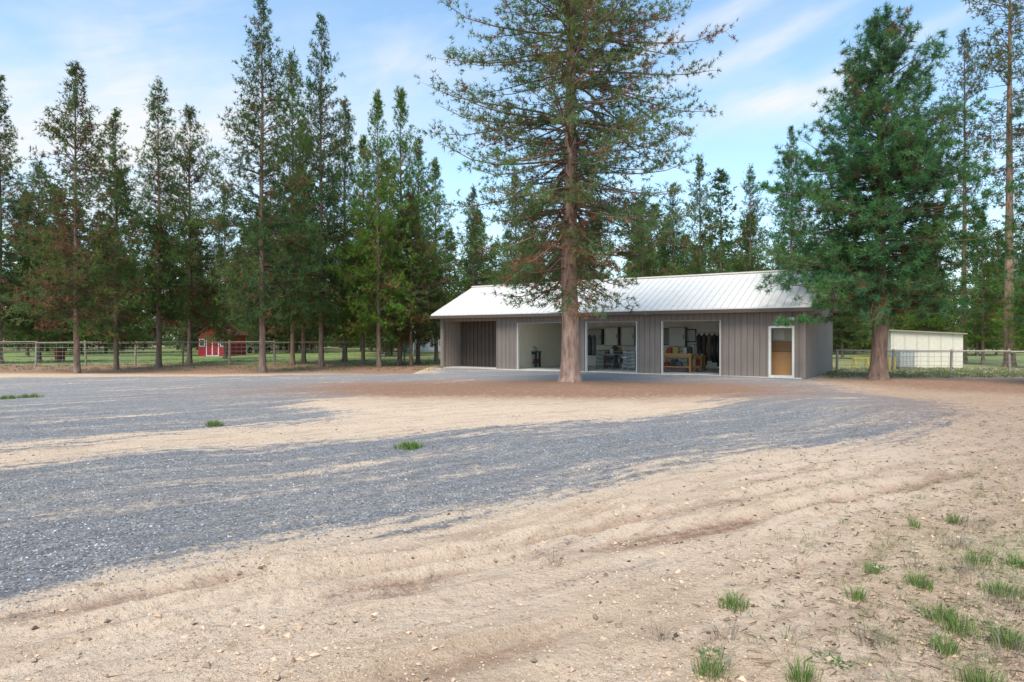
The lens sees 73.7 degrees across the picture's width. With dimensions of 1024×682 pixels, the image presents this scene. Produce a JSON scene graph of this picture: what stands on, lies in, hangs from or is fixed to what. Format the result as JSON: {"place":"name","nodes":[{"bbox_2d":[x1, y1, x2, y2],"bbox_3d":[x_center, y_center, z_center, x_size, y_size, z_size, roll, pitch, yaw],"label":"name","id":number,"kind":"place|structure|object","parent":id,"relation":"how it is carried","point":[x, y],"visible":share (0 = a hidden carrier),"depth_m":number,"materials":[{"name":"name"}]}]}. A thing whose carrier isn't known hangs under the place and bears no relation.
{"place":"outdoors","nodes":[
{"label":"outdoors","id":0,"kind":"place"},
{"bbox_2d":[413,331,439,354],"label":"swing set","id":1,"kind":"object","parent":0,"point":[422,346],"visible":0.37,"depth_m":54.88,"materials":[{"name":"grey metal"}]},
{"bbox_2d":[0,338,1023,681],"bbox_3d":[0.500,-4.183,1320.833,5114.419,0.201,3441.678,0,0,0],"label":"ground","id":2,"kind":"structure","parent":0,"point":[424,406],"depth_m":6.20,"materials":[{"name":"beige sand"}]},
{"bbox_2d":[0,73,62,363],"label":"pine tree","id":3,"kind":"object","parent":2,"relation":"on","point":[4,169],"visible":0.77,"depth_m":42.00,"materials":[{"name":"green plant"}]},
{"bbox_2d":[2,157,86,361],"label":"pine tree","id":4,"kind":"object","parent":2,"relation":"on","point":[31,332],"visible":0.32,"depth_m":44.58,"materials":[{"name":"green plant"}]},
{"bbox_2d":[55,348,64,360],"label":"rusty barrel","id":5,"kind":"object","parent":2,"relation":"on","point":[58,354],"visible":0.92,"depth_m":46.74,"materials":[{"name":"brown metal"}]},
{"bbox_2d":[0,58,162,372],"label":"pine tree","id":6,"kind":"object","parent":2,"relation":"on","point":[61,269],"visible":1,"depth_m":30.57,"materials":[{"name":"green plant"}]},
{"bbox_2d":[72,107,155,369],"bbox_3d":[-20.280,-5.264,34.950,3.824,13.687,5.448,0,0,-29],"label":"pine tree","id":7,"kind":"object","parent":2,"relation":"on","point":[113,150],"visible":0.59,"depth_m":34.90,"materials":[{"name":"green plant"}]},
{"bbox_2d":[119,75,198,366],"bbox_3d":[-19.704,-6.616,37.875,4.862,16.399,5.842,0,0,-13],"label":"pine tree","id":8,"kind":"object","parent":2,"relation":"on","point":[159,242],"visible":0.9,"depth_m":37.84,"materials":[{"name":"green plant"}]},
{"bbox_2d":[122,103,250,362],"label":"pine tree","id":9,"kind":"object","parent":2,"relation":"on","point":[187,164],"visible":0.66,"depth_m":42.87,"materials":[{"name":"green plant"}]},
{"bbox_2d":[0,340,439,365],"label":"wire fence","id":10,"kind":"object","parent":2,"relation":"on","point":[135,351],"visible":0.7,"depth_m":39.87,"materials":[{"name":"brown wood"}]},
{"bbox_2d":[185,188,257,358],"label":"pine tree","id":11,"kind":"object","parent":2,"relation":"on","point":[215,338],"visible":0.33,"depth_m":51.81,"materials":[{"name":"green plant"}]},
{"bbox_2d":[195,324,248,355],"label":"red shed","id":12,"kind":"structure","parent":2,"relation":"on","point":[205,350],"depth_m":60.41,"materials":[{"name":"red wood"}]},
{"bbox_2d":[246,339,272,352],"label":"parked car","id":13,"kind":"object","parent":2,"relation":"on","point":[249,347],"visible":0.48,"depth_m":73.12,"materials":[{"name":"grey metal"}]},
{"bbox_2d":[183,0,341,372],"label":"pine tree","id":14,"kind":"object","parent":2,"relation":"on","point":[264,310],"visible":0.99,"depth_m":31.77,"materials":[{"name":"green plant"}]},
{"bbox_2d":[248,46,334,364],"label":"pine tree","id":15,"kind":"object","parent":2,"relation":"on","point":[294,129],"visible":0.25,"depth_m":40.70,"materials":[{"name":"green plant"}]},
{"bbox_2d":[270,118,352,361],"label":"pine tree","id":16,"kind":"object","parent":2,"relation":"on","point":[303,351],"visible":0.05,"depth_m":43.91,"materials":[{"name":"green plant"}]},
{"bbox_2d":[281,12,364,366],"bbox_3d":[-10.586,-8.374,37.884,4.786,19.961,6.228,0,0,-16],"label":"pine tree","id":17,"kind":"object","parent":2,"relation":"on","point":[323,155],"visible":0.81,"depth_m":37.58,"materials":[{"name":"green plant"}]},
{"bbox_2d":[309,96,379,361],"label":"pine tree","id":18,"kind":"object","parent":2,"relation":"on","point":[345,158],"visible":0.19,"depth_m":45.71,"materials":[{"name":"green plant"}]},
{"bbox_2d":[329,134,392,364],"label":"pine tree","id":19,"kind":"object","parent":2,"relation":"on","point":[362,142],"visible":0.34,"depth_m":40.71,"materials":[{"name":"green plant"}]},
{"bbox_2d":[327,88,424,366],"bbox_3d":[-7.433,-6.041,37.066,5.424,15.273,4.347,0,0,0],"label":"pine tree","id":20,"kind":"object","parent":2,"relation":"on","point":[375,271],"visible":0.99,"depth_m":36.85,"materials":[{"name":"green plant"}]},
{"bbox_2d":[354,85,442,364],"bbox_3d":[-6.371,-6.731,40.101,4.740,16.656,5.916,0,0,35],"label":"pine tree","id":21,"kind":"object","parent":2,"relation":"on","point":[400,106],"visible":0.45,"depth_m":39.84,"materials":[{"name":"green plant"}]},
{"bbox_2d":[371,190,454,365],"bbox_3d":[-5.764,-3.555,39.033,5.120,10.195,5.913,0,0,3],"label":"pine tree","id":22,"kind":"object","parent":2,"relation":"on","point":[413,246],"visible":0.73,"depth_m":38.87,"materials":[{"name":"green plant"}]},
{"bbox_2d":[369,135,465,363],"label":"pine tree","id":23,"kind":"object","parent":2,"relation":"on","point":[441,272],"visible":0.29,"depth_m":42.90,"materials":[{"name":"green plant"}]},
{"bbox_2d":[397,326,439,351],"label":"house","id":24,"kind":"structure","parent":2,"relation":"on","point":[431,348],"depth_m":81.07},
{"bbox_2d":[405,156,473,360],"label":"pine tree","id":25,"kind":"object","parent":2,"relation":"on","point":[435,170],"visible":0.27,"depth_m":46.88,"materials":[{"name":"green plant"}]},
{"bbox_2d":[445,183,505,298],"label":"pine tree","id":26,"kind":"object","parent":2,"relation":"on","point":[473,259],"visible":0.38,"depth_m":49.77,"materials":[{"name":"green plant"}]},
{"bbox_2d":[0,410,986,617],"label":"gravel","id":27,"kind":"structure","parent":2,"relation":"on","point":[124,517],"depth_m":7.36,"materials":[{"name":"grey gravel"}]},
{"bbox_2d":[0,358,1023,681],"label":"grass tufts","id":28,"kind":"object","parent":2,"relation":"on","point":[948,622],"visible":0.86,"depth_m":4.35,"materials":[{"name":"green plant"}]},
{"bbox_2d":[0,415,1023,681],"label":"dirt clods","id":29,"kind":"object","parent":2,"relation":"on","point":[424,677],"visible":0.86,"depth_m":3.90,"materials":[{"name":"soil"}]},
{"bbox_2d":[2,159,1023,356],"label":"pine forest","id":30,"kind":"object","parent":2,"relation":"on","point":[283,337],"visible":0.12,"depth_m":67.17,"materials":[{"name":"green plant"}]},
{"bbox_2d":[5,405,1023,681],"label":"pine straw","id":31,"kind":"object","parent":2,"relation":"on","point":[859,661],"visible":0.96,"depth_m":4.34,"materials":[{"name":"brown plant"}]},
{"bbox_2d":[480,165,549,284],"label":"pine tree","id":32,"kind":"object","parent":2,"relation":"on","point":[515,241],"visible":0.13,"depth_m":53.85,"materials":[{"name":"green plant"}]},
{"bbox_2d":[31,384,1023,648],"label":"pine cones","id":33,"kind":"object","parent":2,"relation":"on","point":[797,572],"visible":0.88,"depth_m":4.76,"materials":[{"name":"plant"}]},
{"bbox_2d":[414,0,738,381],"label":"pine tree","id":34,"kind":"object","parent":2,"relation":"on","point":[574,194],"visible":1,"depth_m":22.76,"materials":[{"name":"green plant"}]},
{"bbox_2d":[442,307,802,378],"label":"front wall","id":35,"kind":"structure","parent":2,"relation":"on","point":[744,343],"depth_m":29.22,"materials":[{"name":"grey metal"}]},
{"bbox_2d":[440,311,805,378],"bbox_3d":[3.910,0.070,32.094,18.531,2.780,0.282,0,0,34],"label":"door trim","id":36,"kind":"structure","parent":35,"relation":"attached to","point":[770,353],"depth_m":28.73,"materials":[{"name":"white wood"}]},
{"bbox_2d":[430,290,839,318],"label":"fascia and soffit","id":37,"kind":"structure","parent":35,"relation":"on","point":[657,312],"depth_m":29.89,"materials":[{"name":"metal"}]},
{"bbox_2d":[431,268,838,315],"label":"roof","id":38,"kind":"structure","parent":37,"relation":"on","point":[733,290],"depth_m":31.37,"materials":[{"name":"white metal"}]},
{"bbox_2d":[617,193,677,277],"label":"pine tree","id":39,"kind":"object","parent":2,"relation":"on","point":[650,259],"visible":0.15,"depth_m":47.58,"materials":[{"name":"green plant"}]},
{"bbox_2d":[648,182,694,276],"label":"pine tree","id":40,"kind":"object","parent":2,"relation":"on","point":[672,255],"visible":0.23,"depth_m":49.74,"materials":[{"name":"green plant"}]},
{"bbox_2d":[663,154,733,275],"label":"pine tree","id":41,"kind":"object","parent":2,"relation":"on","point":[700,237],"visible":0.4,"depth_m":45.79,"materials":[{"name":"green plant"}]},
{"bbox_2d":[723,162,772,272],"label":"pine tree","id":42,"kind":"object","parent":2,"relation":"on","point":[737,265],"visible":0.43,"depth_m":46.81,"materials":[{"name":"green plant"}]},
{"bbox_2d":[752,125,832,273],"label":"pine tree","id":43,"kind":"object","parent":2,"relation":"on","point":[791,129],"visible":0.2,"depth_m":44.92,"materials":[{"name":"green plant"}]},
{"bbox_2d":[833,241,872,358],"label":"pine tree","id":44,"kind":"object","parent":2,"relation":"on","point":[838,328],"visible":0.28,"depth_m":51.34,"materials":[{"name":"green plant"}]},
{"bbox_2d":[690,563,1020,669],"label":"weeds","id":45,"kind":"object","parent":2,"relation":"on","point":[717,650],"visible":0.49,"depth_m":3.49,"materials":[{"name":"green plant"}]},
{"bbox_2d":[852,357,869,367],"bbox_3d":[18.396,1.158,36.005,1.000,0.590,0.486,0,0,-17],"label":"yellow sawhorse","id":46,"kind":"object","parent":2,"relation":"on","point":[855,358],"visible":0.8,"depth_m":35.98,"materials":[{"name":"yellow wood"}]},
{"bbox_2d":[746,0,1023,379],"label":"pine tree","id":47,"kind":"object","parent":2,"relation":"on","point":[911,171],"visible":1,"depth_m":25.21,"materials":[{"name":"green plant"}]},
{"bbox_2d":[888,355,890,368],"bbox_3d":[18.806,1.077,34.005,0.092,0.750,0.092,0,0,-23],"label":"yellow post","id":48,"kind":"object","parent":2,"relation":"on","point":[889,364],"visible":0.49,"depth_m":33.97,"materials":[{"name":"yellow metal"}]},
{"bbox_2d":[888,349,917,369],"bbox_3d":[19.677,0.943,34.505,1.007,1.014,1.007,0,0,-11],"label":"caged water tote","id":49,"kind":"object","parent":2,"relation":"on","point":[905,359],"visible":0.64,"depth_m":34.09,"materials":[{"name":"white plastic"}]},
{"bbox_2d":[871,330,967,367],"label":"white storage shed","id":50,"kind":"structure","parent":2,"relation":"on","point":[913,340],"depth_m":36.78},
{"bbox_2d":[836,349,1023,371],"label":"wire fence","id":51,"kind":"object","parent":2,"relation":"on","point":[951,352],"visible":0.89,"depth_m":31.59,"materials":[{"name":"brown wood"}]},
{"bbox_2d":[900,250,959,331],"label":"pine tree","id":52,"kind":"object","parent":2,"relation":"on","point":[927,322],"visible":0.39,"depth_m":47.72,"materials":[{"name":"green plant"}]},
{"bbox_2d":[933,27,1006,362],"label":"pine tree","id":53,"kind":"object","parent":2,"relation":"on","point":[966,49],"visible":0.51,"depth_m":42.82,"materials":[{"name":"green plant"}]},
{"bbox_2d":[941,212,1017,364],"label":"pine tree","id":54,"kind":"object","parent":2,"relation":"on","point":[980,338],"visible":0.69,"depth_m":40.93,"materials":[{"name":"green plant"}]},
{"bbox_2d":[960,0,1023,366],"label":"pine tree","id":55,"kind":"object","parent":2,"relation":"on","point":[1008,152],"visible":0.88,"depth_m":37.86,"materials":[{"name":"green plant"}]},
{"bbox_2d":[982,140,1023,327],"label":"pine tree","id":56,"kind":"object","parent":2,"relation":"on","point":[1018,280],"visible":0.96,"depth_m":23.20,"materials":[{"name":"green plant"}]},
{"bbox_2d":[989,264,1023,352],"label":"pine tree","id":57,"kind":"object","parent":2,"relation":"on","point":[1014,310],"visible":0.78,"depth_m":36.74,"materials":[{"name":"green plant"}]},
{"bbox_2d":[0,0,1023,335],"label":"sky","id":58,"kind":"structure","parent":0,"point":[767,83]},
{"bbox_2d":[602,348,618,368],"bbox_3d":[5.095,0.886,35.248,0.700,1.069,0.500,0,0,34],"label":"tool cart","id":59,"kind":"object","parent":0,"point":[608,355],"visible":1,"depth_m":35.20,"materials":[{"name":"black metal"}]},
{"bbox_2d":[604,345,622,366],"bbox_3d":[5.812,0.824,36.573,1.600,1.181,0.600,0,0,33],"label":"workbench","id":60,"kind":"object","parent":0,"point":[617,350],"visible":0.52,"depth_m":36.49,"materials":[{"name":"black metal"}]},
{"bbox_2d":[449,365,801,378],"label":"concrete floor","id":61,"kind":"structure","parent":0,"point":[680,371],"depth_m":33.11,"materials":[{"name":"grey concrete"}]},
{"bbox_2d":[461,321,495,366],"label":"carport ribbed wall","id":62,"kind":"structure","parent":61,"relation":"on","point":[478,343],"depth_m":37.68,"materials":[{"name":"metal"}]},
{"bbox_2d":[531,347,541,366],"bbox_3d":[0.993,0.861,37.004,1.100,1.103,0.550,0,0,33],"label":"tool cart","id":63,"kind":"object","parent":61,"relation":"on","point":[535,359],"visible":0.45,"depth_m":36.75,"materials":[{"name":"black metal"}]},
{"bbox_2d":[588,334,598,368],"bbox_3d":[4.083,0.524,34.957,0.560,1.795,0.500,0,0,33],"label":"clothes rack","id":64,"kind":"object","parent":61,"relation":"on","point":[592,345],"visible":0.84,"depth_m":34.82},
{"bbox_2d":[597,350,618,365],"bbox_3d":[5.359,0.956,38.417,1.100,0.900,0.645,0,0,33],"label":"drawer cabinet","id":65,"kind":"object","parent":61,"relation":"on","point":[600,357],"visible":0.41,"depth_m":38.32,"materials":[{"name":"grey metal"}]},
{"bbox_2d":[519,321,719,367],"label":"interior walls","id":66,"kind":"structure","parent":61,"relation":"on","point":[545,339],"depth_m":37.27,"materials":[{"name":"paint"}]},
{"bbox_2d":[588,329,603,344],"bbox_3d":[4.767,-0.246,38.983,0.900,0.900,0.365,0,0,33],"label":"wall cabinet","id":67,"kind":"object","parent":66,"relation":"attached to","point":[600,335],"depth_m":38.74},
{"bbox_2d":[605,327,619,345],"bbox_3d":[5.652,-0.269,38.398,0.800,1.050,0.365,0,0,33],"label":"wall cabinet","id":68,"kind":"object","parent":66,"relation":"attached to","point":[612,336],"depth_m":38.23,"materials":[{"name":"white wood"}]},
{"bbox_2d":[621,327,635,345],"bbox_3d":[6.477,-0.266,37.852,0.800,1.050,0.365,0,0,33],"label":"wall cabinet","id":69,"kind":"object","parent":66,"relation":"attached to","point":[628,336],"depth_m":37.69,"materials":[{"name":"white wood"}]},
{"bbox_2d":[663,328,668,344],"bbox_3d":[8.380,-0.236,36.784,0.600,0.900,0.046,0,0,33],"label":"framed board","id":70,"kind":"object","parent":66,"relation":"attached to","point":[665,336],"visible":0.68,"depth_m":36.81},
{"bbox_2d":[669,327,686,346],"bbox_3d":[8.819,-0.209,36.302,0.900,1.050,0.365,0,0,34],"label":"wall cabinet","id":71,"kind":"object","parent":66,"relation":"attached to","point":[678,336],"depth_m":36.13,"materials":[{"name":"white wood"}]},
{"bbox_2d":[687,329,695,341],"bbox_3d":[9.401,-0.283,36.108,0.700,0.700,0.046,0,0,34],"label":"framed board","id":72,"kind":"object","parent":66,"relation":"attached to","point":[691,335],"visible":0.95,"depth_m":36.03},
{"bbox_2d":[622,357,628,369],"bbox_3d":[5.549,1.099,33.509,0.332,0.663,0.340,0,0,0],"label":"stool","id":73,"kind":"object","parent":61,"relation":"on","point":[626,362],"visible":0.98,"depth_m":33.42,"materials":[{"name":"grey metal"}]},
{"bbox_2d":[623,350,635,368],"bbox_3d":[6.170,0.944,35.469,0.700,0.950,0.545,0,0,33],"label":"tool chest","id":74,"kind":"object","parent":61,"relation":"on","point":[631,359],"visible":0.81,"depth_m":35.21,"materials":[{"name":"grey metal"}]},
{"bbox_2d":[445,291,832,378],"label":"side walls","id":75,"kind":"structure","parent":61,"relation":"on","point":[819,349],"depth_m":30.79,"materials":[{"name":"grey metal"}]},
{"bbox_2d":[665,351,686,367],"bbox_3d":[8.841,0.967,36.112,1.300,0.900,0.645,0,0,33],"label":"drawer cabinet","id":76,"kind":"object","parent":61,"relation":"on","point":[681,359],"visible":0.37,"depth_m":35.80,"materials":[{"name":"grey metal"}]},
{"bbox_2d":[663,346,696,372],"bbox_3d":[7.737,0.836,31.820,1.550,1.198,0.800,0,0,34],"label":"wooden workbench","id":77,"kind":"object","parent":61,"relation":"on","point":[674,351],"visible":0.91,"depth_m":31.64,"materials":[{"name":"brown wood"}]},
{"bbox_2d":[689,344,699,367],"bbox_3d":[9.618,0.793,35.658,0.600,1.250,0.545,0,0,33],"label":"storage cabinet","id":78,"kind":"object","parent":61,"relation":"on","point":[694,346],"visible":0.24,"depth_m":35.48,"materials":[{"name":"grey metal"}]},
{"bbox_2d":[687,350,706,370],"bbox_3d":[8.790,0.930,32.563,0.800,1.005,0.600,0,0,33],"label":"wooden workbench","id":79,"kind":"object","parent":61,"relation":"on","point":[701,360],"visible":0.73,"depth_m":32.38,"materials":[{"name":"brown wood"}]},
{"bbox_2d":[696,332,719,370],"bbox_3d":[9.429,0.509,32.618,1.340,1.845,0.500,0,0,34],"label":"clothes rack","id":80,"kind":"object","parent":61,"relation":"on","point":[708,345],"visible":0.79,"depth_m":32.52,"materials":[{"name":"black fabric"}]},
{"bbox_2d":[772,328,791,375],"bbox_3d":[11.159,0.300,28.312,1.600,2.300,0.130,0,0,34],"label":"door","id":81,"kind":"structure","parent":61,"relation":"on","point":[781,351],"depth_m":28.25,"materials":[{"name":"brown wood"}]}
]}

